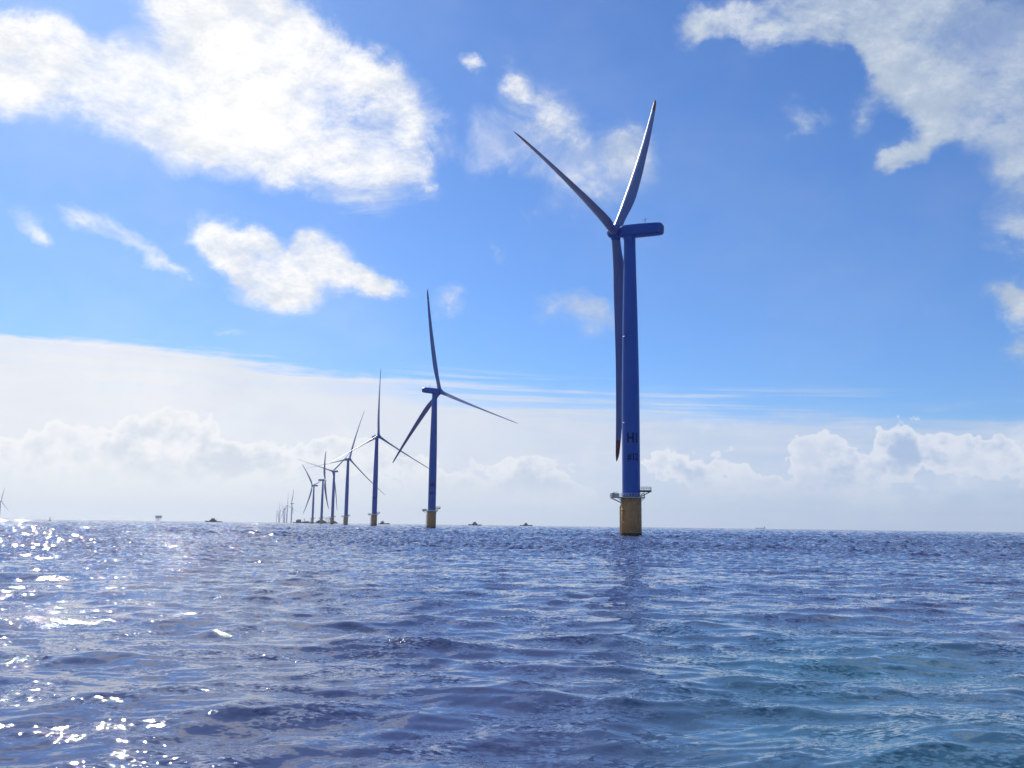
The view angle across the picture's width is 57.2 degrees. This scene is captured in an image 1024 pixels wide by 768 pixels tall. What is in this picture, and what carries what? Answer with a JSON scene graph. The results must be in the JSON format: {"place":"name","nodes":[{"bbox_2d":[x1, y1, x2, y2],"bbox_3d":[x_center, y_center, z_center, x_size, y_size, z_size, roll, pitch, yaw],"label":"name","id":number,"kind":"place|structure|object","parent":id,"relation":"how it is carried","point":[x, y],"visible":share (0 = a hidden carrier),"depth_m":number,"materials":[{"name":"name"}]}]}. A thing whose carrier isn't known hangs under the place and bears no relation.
{"place":"outdoors","nodes":[
{"label":"outdoors","id":0,"kind":"place"},
{"bbox_2d":[0,519,1023,767],"bbox_3d":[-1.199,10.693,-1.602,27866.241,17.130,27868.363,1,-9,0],"label":"sea","id":1,"kind":"structure","parent":0,"point":[216,645],"depth_m":26.55,"materials":[{"name":"liquid"}]},
{"bbox_2d":[205,518,222,521],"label":"work boat","id":2,"kind":"object","parent":1,"relation":"on","point":[212,520],"visible":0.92,"depth_m":2356.13,"materials":[{"name":"paint"}]},
{"bbox_2d":[285,489,293,522],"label":"wind turbine","id":3,"kind":"object","parent":1,"relation":"in","point":[291,503],"visible":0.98,"depth_m":5066.96,"materials":[{"name":"blue paint"}]},
{"bbox_2d":[293,518,310,522],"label":"work barge","id":4,"kind":"object","parent":1,"relation":"on","point":[299,521],"visible":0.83,"depth_m":2751.99,"materials":[{"name":"paint"}]},
{"bbox_2d":[302,464,323,522],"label":"wind turbine","id":5,"kind":"object","parent":1,"relation":"in","point":[312,517],"visible":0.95,"depth_m":2573.38,"materials":[{"name":"blue paint"}]},
{"bbox_2d":[318,452,328,523],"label":"wind turbine","id":6,"kind":"object","parent":1,"relation":"in","point":[321,517],"visible":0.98,"depth_m":2231.94,"materials":[{"name":"blue paint"}]},
{"bbox_2d":[314,518,337,523],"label":"work barge","id":7,"kind":"object","parent":1,"relation":"on","point":[335,522],"visible":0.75,"depth_m":2621.45,"materials":[{"name":"paint"}]},
{"bbox_2d":[307,444,356,523],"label":"wind turbine","id":8,"kind":"object","parent":1,"relation":"in","point":[333,498],"visible":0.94,"depth_m":1841.02,"materials":[{"name":"blue paint"}]},
{"bbox_2d":[310,410,384,524],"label":"wind turbine","id":9,"kind":"object","parent":1,"relation":"in","point":[345,517],"visible":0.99,"depth_m":1479.19,"materials":[{"name":"blue paint"}]},
{"bbox_2d":[328,371,428,525],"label":"wind turbine","id":10,"kind":"object","parent":1,"relation":"in","point":[373,520],"visible":0.91,"depth_m":1086.84,"materials":[{"name":"blue paint"}]},
{"bbox_2d":[393,289,515,527],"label":"wind turbine","id":11,"kind":"object","parent":1,"relation":"in","point":[432,508],"visible":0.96,"depth_m":705.90,"materials":[{"name":"blue paint"}]},
{"bbox_2d":[514,100,663,535],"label":"wind turbine","id":12,"kind":"object","parent":1,"relation":"in","point":[626,353],"visible":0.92,"depth_m":313.61,"materials":[{"name":"blue paint"}]},
{"bbox_2d":[0,0,1023,531],"label":"sky","id":13,"kind":"structure","parent":0,"point":[222,222],"materials":[{"name":"blue"}]}
]}

